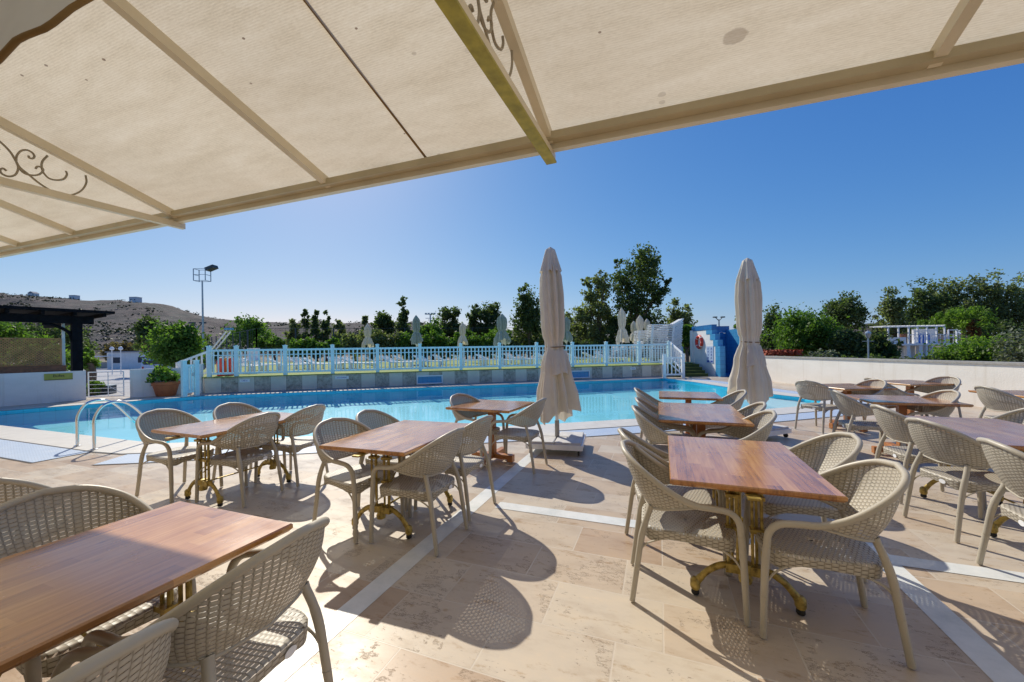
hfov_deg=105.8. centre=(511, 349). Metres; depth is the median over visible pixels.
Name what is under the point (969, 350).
bush
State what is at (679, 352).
handrail
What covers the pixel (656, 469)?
armchair
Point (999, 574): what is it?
marble strip
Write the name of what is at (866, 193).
sky
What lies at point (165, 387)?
plant pot
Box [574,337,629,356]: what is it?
thicket
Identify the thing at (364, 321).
tree
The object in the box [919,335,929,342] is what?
window
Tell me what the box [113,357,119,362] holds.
window
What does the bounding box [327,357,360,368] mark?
sun lounger
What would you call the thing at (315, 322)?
tree
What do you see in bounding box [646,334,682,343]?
sun lounger
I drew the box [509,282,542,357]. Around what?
tree
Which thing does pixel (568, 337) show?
closed parasol
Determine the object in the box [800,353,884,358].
hedge
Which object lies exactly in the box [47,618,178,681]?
armchair
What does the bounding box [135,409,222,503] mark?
armchair
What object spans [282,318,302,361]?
tree
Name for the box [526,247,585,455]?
closed parasol
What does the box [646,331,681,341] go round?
sun lounger
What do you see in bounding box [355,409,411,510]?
armchair
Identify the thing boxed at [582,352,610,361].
sun lounger
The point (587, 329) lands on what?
eucalyptus tree
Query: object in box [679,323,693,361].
bush
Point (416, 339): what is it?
closed parasol
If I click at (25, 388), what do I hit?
garden wall
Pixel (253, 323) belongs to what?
tree
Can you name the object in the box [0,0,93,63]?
side curtain
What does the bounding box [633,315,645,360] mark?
closed parasol
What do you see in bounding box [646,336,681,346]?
sun lounger
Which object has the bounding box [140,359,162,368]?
parked van
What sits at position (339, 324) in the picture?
tree
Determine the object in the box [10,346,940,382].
ground
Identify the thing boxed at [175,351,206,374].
handrail
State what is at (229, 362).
barrel
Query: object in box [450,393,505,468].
armchair
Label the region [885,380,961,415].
dining table
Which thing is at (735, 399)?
armchair
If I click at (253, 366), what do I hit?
sun lounger
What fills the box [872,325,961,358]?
white pavilion
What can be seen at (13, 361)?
hedge
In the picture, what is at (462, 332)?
closed parasol
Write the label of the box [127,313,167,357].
tree
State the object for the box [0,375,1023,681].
terrace
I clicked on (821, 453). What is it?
armchair
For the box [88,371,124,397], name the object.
pipe gate
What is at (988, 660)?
marble strip
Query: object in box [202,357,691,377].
lawn
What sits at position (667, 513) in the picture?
armchair
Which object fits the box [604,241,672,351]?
eucalyptus tree
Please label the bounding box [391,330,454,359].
thicket
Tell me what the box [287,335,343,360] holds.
thicket
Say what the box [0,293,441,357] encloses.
hillside scrub
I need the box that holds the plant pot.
[144,365,180,396]
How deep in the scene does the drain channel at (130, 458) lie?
6.97 m
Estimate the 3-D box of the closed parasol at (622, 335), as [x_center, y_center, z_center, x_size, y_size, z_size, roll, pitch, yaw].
[6.792,-0.903,24.064,0.700,3.366,0.812,-1,0,-24]
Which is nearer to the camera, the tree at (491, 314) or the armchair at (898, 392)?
the armchair at (898, 392)
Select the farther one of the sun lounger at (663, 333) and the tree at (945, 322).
the tree at (945, 322)
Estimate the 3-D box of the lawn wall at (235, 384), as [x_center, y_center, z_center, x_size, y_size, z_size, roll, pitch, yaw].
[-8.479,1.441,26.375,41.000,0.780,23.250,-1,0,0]
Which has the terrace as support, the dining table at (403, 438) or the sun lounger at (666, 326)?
the dining table at (403, 438)
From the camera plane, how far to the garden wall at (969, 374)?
10.80 m
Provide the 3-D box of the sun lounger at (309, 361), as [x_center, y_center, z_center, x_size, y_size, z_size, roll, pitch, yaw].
[-9.557,0.708,19.504,1.864,0.646,0.670,-1,0,-12]
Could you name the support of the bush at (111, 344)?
on the ground at (322, 358)
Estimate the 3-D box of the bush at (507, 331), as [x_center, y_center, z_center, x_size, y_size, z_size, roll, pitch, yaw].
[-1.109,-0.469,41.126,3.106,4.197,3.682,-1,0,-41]
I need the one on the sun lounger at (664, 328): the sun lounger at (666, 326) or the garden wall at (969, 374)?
the sun lounger at (666, 326)
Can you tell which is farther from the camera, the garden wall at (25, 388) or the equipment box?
the equipment box
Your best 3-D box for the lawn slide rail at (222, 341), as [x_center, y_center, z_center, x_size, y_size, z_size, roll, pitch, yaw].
[-14.354,0.025,19.053,1.190,2.160,0.259,-1,0,-7]
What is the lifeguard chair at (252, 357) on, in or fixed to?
on the lawn at (381, 371)
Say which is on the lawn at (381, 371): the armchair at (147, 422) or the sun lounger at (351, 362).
the sun lounger at (351, 362)
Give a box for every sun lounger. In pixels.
[242,358,266,371]
[246,358,278,370]
[266,358,309,370]
[288,357,323,368]
[300,357,343,369]
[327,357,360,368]
[341,357,380,368]
[382,356,417,367]
[413,355,447,366]
[432,355,458,364]
[451,355,484,365]
[476,354,507,364]
[494,354,525,364]
[503,353,532,362]
[568,353,596,362]
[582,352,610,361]
[595,352,628,361]
[634,332,667,340]
[646,327,682,337]
[646,329,682,335]
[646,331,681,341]
[646,332,681,340]
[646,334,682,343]
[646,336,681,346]
[646,337,681,347]
[647,318,683,330]
[647,320,682,327]
[647,322,682,332]
[647,324,682,335]
[647,325,682,332]
[648,339,682,350]
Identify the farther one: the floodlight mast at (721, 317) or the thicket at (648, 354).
the floodlight mast at (721, 317)
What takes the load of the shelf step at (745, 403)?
on the pool floor
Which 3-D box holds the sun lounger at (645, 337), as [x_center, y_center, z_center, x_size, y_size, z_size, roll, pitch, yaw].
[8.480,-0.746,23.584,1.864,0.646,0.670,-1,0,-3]
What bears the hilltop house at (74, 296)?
on the hillside
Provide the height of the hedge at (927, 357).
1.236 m
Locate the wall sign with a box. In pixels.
[44,373,72,380]
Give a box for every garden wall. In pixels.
[0,370,85,406]
[67,361,215,367]
[130,367,192,397]
[653,347,682,360]
[765,356,1023,406]
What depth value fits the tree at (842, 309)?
39.38 m
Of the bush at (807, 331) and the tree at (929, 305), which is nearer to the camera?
the bush at (807, 331)
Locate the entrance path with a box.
[86,382,129,397]
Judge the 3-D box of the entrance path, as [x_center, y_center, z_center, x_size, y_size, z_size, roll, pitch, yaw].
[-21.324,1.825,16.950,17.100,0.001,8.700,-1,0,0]
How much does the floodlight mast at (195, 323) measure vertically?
4.830 m
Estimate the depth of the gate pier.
14.75 m
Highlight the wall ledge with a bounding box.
[200,376,662,395]
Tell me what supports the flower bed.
on the ground at (322, 358)
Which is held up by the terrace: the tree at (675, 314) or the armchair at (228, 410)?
the armchair at (228, 410)
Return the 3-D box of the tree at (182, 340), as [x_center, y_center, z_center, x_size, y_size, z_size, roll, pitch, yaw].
[-23.263,-0.237,26.818,4.468,4.409,4.154,-1,0,0]
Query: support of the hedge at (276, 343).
on the ground at (322, 358)
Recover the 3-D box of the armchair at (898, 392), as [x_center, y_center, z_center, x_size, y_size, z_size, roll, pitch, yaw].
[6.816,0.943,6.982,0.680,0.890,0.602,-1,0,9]
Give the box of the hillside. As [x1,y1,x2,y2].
[0,293,966,360]
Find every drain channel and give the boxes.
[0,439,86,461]
[94,379,869,464]
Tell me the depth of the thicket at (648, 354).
38.66 m
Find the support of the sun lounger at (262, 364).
on the lawn at (381, 371)
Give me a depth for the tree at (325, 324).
44.84 m
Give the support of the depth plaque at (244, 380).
attached to the lawn wall at (235, 384)
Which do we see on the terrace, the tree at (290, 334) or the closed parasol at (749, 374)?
the closed parasol at (749, 374)
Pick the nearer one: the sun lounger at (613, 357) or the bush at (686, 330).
the sun lounger at (613, 357)
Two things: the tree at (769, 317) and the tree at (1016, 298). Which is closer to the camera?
the tree at (769, 317)
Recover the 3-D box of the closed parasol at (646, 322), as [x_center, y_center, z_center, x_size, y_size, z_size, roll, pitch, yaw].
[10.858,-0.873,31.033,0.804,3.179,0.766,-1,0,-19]
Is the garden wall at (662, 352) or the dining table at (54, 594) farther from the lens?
the garden wall at (662, 352)
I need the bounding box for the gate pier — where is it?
[199,364,203,392]
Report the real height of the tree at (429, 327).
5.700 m
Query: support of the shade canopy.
on the terrace
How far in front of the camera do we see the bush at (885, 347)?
22.00 m
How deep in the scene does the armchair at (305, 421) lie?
4.42 m
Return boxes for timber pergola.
[0,305,114,373]
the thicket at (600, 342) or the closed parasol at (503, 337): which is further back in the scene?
the thicket at (600, 342)
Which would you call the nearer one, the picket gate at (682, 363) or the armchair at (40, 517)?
the armchair at (40, 517)
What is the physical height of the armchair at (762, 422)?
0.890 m
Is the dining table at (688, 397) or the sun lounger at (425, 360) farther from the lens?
the sun lounger at (425, 360)
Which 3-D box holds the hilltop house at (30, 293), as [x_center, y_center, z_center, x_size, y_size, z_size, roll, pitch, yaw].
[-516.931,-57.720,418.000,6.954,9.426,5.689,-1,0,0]
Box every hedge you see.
[1,343,58,365]
[46,348,98,370]
[253,333,288,360]
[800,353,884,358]
[869,353,975,360]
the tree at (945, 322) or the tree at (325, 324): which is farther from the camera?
the tree at (325, 324)
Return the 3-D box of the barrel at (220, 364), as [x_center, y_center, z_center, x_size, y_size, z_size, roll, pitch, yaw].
[-11.728,0.682,15.600,0.300,0.765,0.295,-1,0,0]
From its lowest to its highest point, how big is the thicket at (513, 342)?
3.871 m
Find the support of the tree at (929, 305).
on the ground at (322, 358)
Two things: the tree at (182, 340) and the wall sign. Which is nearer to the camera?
the wall sign
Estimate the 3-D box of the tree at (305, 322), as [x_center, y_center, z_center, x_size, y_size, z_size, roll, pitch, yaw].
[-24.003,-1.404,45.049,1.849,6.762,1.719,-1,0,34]
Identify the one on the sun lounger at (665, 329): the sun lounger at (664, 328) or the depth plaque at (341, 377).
the sun lounger at (664, 328)
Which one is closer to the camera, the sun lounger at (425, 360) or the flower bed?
the flower bed
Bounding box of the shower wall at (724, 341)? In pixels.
[690,324,739,376]
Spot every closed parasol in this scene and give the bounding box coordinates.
[361,324,373,363]
[410,315,422,365]
[457,322,467,361]
[493,314,510,363]
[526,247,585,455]
[563,316,572,361]
[616,308,629,361]
[629,321,636,358]
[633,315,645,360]
[644,319,649,336]
[718,258,791,437]
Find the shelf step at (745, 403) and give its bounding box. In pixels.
[740,400,748,408]
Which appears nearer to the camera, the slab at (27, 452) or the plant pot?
the slab at (27, 452)
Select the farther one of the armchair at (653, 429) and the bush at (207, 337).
the bush at (207, 337)
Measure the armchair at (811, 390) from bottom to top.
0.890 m
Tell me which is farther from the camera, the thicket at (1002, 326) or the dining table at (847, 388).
the thicket at (1002, 326)
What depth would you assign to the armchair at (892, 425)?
3.73 m
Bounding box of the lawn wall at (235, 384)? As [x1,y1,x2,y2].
[203,363,694,392]
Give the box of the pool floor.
[11,387,714,442]
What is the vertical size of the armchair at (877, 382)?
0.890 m
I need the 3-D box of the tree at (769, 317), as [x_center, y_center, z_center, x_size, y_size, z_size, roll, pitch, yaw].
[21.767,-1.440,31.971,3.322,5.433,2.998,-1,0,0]
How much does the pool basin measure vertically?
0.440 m
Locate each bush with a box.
[83,347,94,373]
[97,341,128,360]
[121,338,149,350]
[187,333,226,368]
[455,328,472,358]
[487,326,516,358]
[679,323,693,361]
[760,302,851,356]
[806,348,839,356]
[823,326,875,357]
[858,330,903,357]
[914,330,1018,361]
[982,326,1023,361]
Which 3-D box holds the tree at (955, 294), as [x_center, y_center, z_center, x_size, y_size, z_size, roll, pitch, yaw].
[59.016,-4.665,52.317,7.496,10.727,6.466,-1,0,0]
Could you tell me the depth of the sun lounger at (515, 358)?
24.90 m
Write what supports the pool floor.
in the pool basin
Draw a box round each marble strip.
[260,449,542,681]
[495,502,1023,582]
[831,519,1023,681]
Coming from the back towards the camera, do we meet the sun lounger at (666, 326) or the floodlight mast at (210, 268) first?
the floodlight mast at (210, 268)
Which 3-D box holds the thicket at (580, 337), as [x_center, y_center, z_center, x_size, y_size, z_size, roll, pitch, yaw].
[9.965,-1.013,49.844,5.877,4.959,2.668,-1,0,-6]
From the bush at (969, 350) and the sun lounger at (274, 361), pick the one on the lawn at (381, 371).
the sun lounger at (274, 361)
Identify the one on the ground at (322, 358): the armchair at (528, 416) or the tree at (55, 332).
the tree at (55, 332)
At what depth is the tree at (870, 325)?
49.89 m
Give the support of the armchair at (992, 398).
on the terrace
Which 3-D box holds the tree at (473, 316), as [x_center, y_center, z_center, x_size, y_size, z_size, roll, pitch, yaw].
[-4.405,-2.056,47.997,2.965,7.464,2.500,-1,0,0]
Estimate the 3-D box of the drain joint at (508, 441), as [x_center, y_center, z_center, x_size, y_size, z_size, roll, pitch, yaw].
[3.735,1.434,9.103,19.291,0.001,6.856,-1,0,-41]
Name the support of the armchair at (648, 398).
on the terrace
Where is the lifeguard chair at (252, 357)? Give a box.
[239,348,261,371]
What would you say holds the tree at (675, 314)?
on the ground at (322, 358)
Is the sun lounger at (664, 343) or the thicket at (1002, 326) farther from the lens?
the thicket at (1002, 326)
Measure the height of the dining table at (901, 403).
0.748 m
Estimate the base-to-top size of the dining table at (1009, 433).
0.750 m
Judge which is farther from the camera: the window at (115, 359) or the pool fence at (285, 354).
the window at (115, 359)
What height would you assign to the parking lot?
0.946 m
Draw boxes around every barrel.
[216,357,225,375]
[227,357,233,374]
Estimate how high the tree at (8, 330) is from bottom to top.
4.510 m
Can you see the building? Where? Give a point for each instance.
(131, 359)
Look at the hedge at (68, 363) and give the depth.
19.48 m
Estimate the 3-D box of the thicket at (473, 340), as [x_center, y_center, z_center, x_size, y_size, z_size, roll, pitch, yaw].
[-3.013,-0.202,38.916,6.927,3.765,2.560,-1,0,0]
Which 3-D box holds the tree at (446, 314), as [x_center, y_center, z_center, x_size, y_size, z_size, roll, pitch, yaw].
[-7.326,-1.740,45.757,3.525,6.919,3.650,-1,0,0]
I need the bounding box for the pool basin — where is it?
[0,378,820,425]
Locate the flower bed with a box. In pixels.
[763,349,803,355]
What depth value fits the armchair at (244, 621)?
1.27 m
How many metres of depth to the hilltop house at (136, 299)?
414.84 m
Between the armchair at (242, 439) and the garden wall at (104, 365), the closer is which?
the armchair at (242, 439)
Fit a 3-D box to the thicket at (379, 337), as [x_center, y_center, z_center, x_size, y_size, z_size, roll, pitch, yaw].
[-14.140,-0.271,38.995,6.480,4.235,2.603,-1,0,0]
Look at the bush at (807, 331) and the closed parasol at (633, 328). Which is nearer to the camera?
the bush at (807, 331)
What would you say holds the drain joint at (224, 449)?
on the terrace
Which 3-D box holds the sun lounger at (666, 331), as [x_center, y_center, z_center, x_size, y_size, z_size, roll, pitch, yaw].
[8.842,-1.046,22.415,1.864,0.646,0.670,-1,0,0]
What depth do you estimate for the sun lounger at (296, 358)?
21.07 m
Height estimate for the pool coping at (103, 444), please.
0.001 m
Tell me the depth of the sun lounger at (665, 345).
22.07 m
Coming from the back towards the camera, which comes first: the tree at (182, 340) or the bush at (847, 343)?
the tree at (182, 340)
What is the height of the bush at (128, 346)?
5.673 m
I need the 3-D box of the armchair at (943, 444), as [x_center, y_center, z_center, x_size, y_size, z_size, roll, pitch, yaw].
[3.618,0.993,3.085,0.680,0.890,0.602,-1,0,8]
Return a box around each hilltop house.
[28,291,38,295]
[69,295,79,299]
[129,297,141,302]
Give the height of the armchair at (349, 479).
0.890 m
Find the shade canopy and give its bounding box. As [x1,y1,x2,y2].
[0,0,1023,257]
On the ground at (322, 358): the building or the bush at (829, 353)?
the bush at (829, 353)
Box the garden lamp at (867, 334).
[865,331,870,357]
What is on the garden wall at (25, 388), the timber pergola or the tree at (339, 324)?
the timber pergola
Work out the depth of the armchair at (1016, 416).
3.85 m
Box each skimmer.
[417,375,442,383]
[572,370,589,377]
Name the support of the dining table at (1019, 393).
on the terrace
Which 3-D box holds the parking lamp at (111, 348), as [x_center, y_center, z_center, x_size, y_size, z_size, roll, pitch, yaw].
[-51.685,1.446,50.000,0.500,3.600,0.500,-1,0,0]
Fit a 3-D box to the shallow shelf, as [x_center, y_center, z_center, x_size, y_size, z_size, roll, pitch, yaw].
[7.459,1.669,10.443,1.468,0.307,4.142,-1,0,30]
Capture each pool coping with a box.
[0,379,834,453]
[0,395,193,410]
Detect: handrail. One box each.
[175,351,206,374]
[671,342,682,368]
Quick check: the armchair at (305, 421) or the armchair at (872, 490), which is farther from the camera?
the armchair at (305, 421)
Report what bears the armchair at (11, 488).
on the terrace
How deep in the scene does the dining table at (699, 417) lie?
4.18 m
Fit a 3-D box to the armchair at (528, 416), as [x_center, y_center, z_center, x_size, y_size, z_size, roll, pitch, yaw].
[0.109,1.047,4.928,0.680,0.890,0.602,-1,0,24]
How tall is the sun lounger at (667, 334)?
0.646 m
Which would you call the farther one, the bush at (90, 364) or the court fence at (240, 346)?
the court fence at (240, 346)
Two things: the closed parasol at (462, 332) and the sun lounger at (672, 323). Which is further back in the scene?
the closed parasol at (462, 332)
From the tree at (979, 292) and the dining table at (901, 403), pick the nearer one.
the dining table at (901, 403)
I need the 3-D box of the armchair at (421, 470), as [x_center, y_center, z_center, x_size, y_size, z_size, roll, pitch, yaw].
[-0.715,1.059,3.126,0.680,0.890,0.602,-1,0,22]
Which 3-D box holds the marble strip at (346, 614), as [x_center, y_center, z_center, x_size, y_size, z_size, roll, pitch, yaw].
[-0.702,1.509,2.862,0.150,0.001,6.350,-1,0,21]
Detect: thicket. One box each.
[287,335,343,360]
[339,326,401,359]
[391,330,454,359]
[448,329,512,358]
[510,332,576,357]
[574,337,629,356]
[577,324,607,344]
[628,341,689,355]
[960,318,1023,342]
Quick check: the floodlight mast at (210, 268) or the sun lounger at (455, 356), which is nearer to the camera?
the sun lounger at (455, 356)
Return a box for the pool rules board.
[706,346,713,362]
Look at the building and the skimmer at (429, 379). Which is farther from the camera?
the building
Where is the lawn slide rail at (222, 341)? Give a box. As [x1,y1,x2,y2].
[212,328,233,371]
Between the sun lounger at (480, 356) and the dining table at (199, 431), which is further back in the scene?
the sun lounger at (480, 356)
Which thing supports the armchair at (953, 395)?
on the terrace
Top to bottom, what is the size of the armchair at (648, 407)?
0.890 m
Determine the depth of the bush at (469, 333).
40.69 m
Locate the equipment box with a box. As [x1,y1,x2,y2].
[91,384,116,393]
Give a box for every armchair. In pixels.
[0,477,52,503]
[0,484,196,681]
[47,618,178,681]
[80,516,333,681]
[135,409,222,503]
[195,412,283,507]
[212,402,286,486]
[254,404,328,486]
[312,417,404,543]
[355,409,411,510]
[369,427,468,555]
[414,415,495,520]
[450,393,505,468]
[489,398,547,473]
[617,427,726,573]
[620,439,750,626]
[631,405,706,496]
[634,388,683,438]
[635,397,695,444]
[696,410,776,440]
[706,389,746,437]
[706,402,766,439]
[738,432,867,582]
[743,459,916,669]
[794,380,847,433]
[828,389,904,462]
[830,379,886,432]
[864,377,922,419]
[870,404,986,510]
[879,389,960,445]
[902,417,1008,542]
[905,376,961,417]
[943,408,1023,485]
[974,385,1023,418]
[975,437,1023,564]
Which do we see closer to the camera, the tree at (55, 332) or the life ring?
the life ring
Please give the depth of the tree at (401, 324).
43.77 m
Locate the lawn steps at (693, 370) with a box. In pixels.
[666,364,707,376]
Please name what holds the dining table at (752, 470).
on the terrace
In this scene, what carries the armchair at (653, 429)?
on the terrace
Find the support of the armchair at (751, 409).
on the terrace
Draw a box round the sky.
[0,63,1023,337]
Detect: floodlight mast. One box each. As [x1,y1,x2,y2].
[188,322,205,329]
[193,264,218,369]
[713,316,724,325]
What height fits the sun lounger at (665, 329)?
0.646 m
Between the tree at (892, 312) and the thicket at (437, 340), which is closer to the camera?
the thicket at (437, 340)
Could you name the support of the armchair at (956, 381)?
on the terrace
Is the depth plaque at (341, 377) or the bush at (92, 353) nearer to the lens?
the depth plaque at (341, 377)
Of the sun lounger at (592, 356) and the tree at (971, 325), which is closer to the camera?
the sun lounger at (592, 356)
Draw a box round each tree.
[0,321,48,363]
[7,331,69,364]
[17,323,98,354]
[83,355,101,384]
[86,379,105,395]
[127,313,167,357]
[139,317,211,367]
[216,312,280,353]
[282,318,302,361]
[298,308,314,361]
[310,309,321,341]
[316,310,332,360]
[332,318,347,359]
[359,315,368,360]
[368,310,396,359]
[391,295,412,359]
[419,313,443,359]
[437,305,465,357]
[465,302,481,358]
[473,300,501,358]
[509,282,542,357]
[564,309,584,341]
[569,270,618,342]
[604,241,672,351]
[664,297,697,325]
[759,302,782,349]
[820,290,872,331]
[864,315,884,335]
[873,286,921,342]
[901,274,953,336]
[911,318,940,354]
[924,276,975,342]
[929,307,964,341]
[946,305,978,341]
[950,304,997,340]
[953,268,1017,336]
[987,271,1023,332]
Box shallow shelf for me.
[766,398,803,408]
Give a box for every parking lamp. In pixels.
[109,347,113,374]
[118,347,122,373]
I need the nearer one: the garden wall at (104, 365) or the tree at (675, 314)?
the tree at (675, 314)
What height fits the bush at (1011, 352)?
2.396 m
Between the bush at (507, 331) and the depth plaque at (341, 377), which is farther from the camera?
the bush at (507, 331)
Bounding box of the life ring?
[695,335,702,348]
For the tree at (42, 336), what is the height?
2.764 m
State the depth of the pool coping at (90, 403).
11.94 m
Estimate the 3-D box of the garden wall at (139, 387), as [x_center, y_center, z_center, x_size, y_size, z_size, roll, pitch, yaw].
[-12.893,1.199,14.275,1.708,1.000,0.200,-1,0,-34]
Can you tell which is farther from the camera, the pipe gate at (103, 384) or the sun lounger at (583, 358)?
the sun lounger at (583, 358)
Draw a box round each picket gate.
[180,360,199,396]
[662,354,684,377]
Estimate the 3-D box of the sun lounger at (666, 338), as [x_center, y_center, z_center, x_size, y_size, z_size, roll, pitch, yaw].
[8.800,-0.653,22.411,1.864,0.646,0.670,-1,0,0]
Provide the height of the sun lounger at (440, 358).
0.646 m
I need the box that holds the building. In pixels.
[94,351,171,368]
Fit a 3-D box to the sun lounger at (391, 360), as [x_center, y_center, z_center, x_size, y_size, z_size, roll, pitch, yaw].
[-5.980,0.653,20.496,1.864,0.646,0.670,-1,0,12]
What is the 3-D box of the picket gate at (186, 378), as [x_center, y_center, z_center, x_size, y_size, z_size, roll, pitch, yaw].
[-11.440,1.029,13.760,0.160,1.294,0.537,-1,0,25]
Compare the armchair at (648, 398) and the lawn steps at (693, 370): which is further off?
the lawn steps at (693, 370)
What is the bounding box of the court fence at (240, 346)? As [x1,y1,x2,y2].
[208,327,505,361]
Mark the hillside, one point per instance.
(173, 312)
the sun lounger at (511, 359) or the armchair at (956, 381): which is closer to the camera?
the armchair at (956, 381)
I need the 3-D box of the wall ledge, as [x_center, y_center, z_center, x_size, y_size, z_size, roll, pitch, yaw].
[-1.961,1.518,16.670,20.253,0.001,1.434,-1,0,-15]
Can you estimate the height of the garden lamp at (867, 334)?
2.070 m
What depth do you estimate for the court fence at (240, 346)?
42.30 m
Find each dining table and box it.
[0,501,292,676]
[151,411,292,506]
[319,420,469,538]
[446,399,534,464]
[658,402,753,437]
[659,391,722,433]
[668,435,847,615]
[823,383,897,431]
[845,394,973,453]
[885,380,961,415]
[906,416,1023,536]
[968,390,1023,397]
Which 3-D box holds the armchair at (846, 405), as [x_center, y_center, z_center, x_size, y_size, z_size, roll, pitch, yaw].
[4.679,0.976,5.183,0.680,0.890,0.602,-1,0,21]
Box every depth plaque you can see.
[240,379,249,381]
[335,376,348,378]
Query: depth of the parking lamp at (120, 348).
49.95 m
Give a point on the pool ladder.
(114, 402)
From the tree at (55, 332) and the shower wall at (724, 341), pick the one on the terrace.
the shower wall at (724, 341)
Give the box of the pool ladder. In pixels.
[73,399,169,449]
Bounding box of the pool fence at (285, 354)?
[206,341,670,376]
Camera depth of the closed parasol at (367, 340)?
26.86 m
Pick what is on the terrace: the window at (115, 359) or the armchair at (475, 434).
the armchair at (475, 434)
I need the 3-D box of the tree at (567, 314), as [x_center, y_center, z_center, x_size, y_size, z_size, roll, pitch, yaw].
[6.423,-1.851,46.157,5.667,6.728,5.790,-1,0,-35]
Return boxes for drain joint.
[2,409,834,453]
[95,380,834,464]
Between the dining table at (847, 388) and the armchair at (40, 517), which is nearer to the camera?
the armchair at (40, 517)
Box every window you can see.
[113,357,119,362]
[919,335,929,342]
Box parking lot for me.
[67,368,129,382]
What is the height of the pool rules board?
0.860 m
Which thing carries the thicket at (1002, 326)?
on the ground at (322, 358)
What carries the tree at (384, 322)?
on the ground at (322, 358)
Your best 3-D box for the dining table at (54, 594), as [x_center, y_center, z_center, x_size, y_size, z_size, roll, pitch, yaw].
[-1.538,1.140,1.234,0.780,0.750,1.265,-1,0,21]
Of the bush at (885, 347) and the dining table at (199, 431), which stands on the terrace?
the dining table at (199, 431)

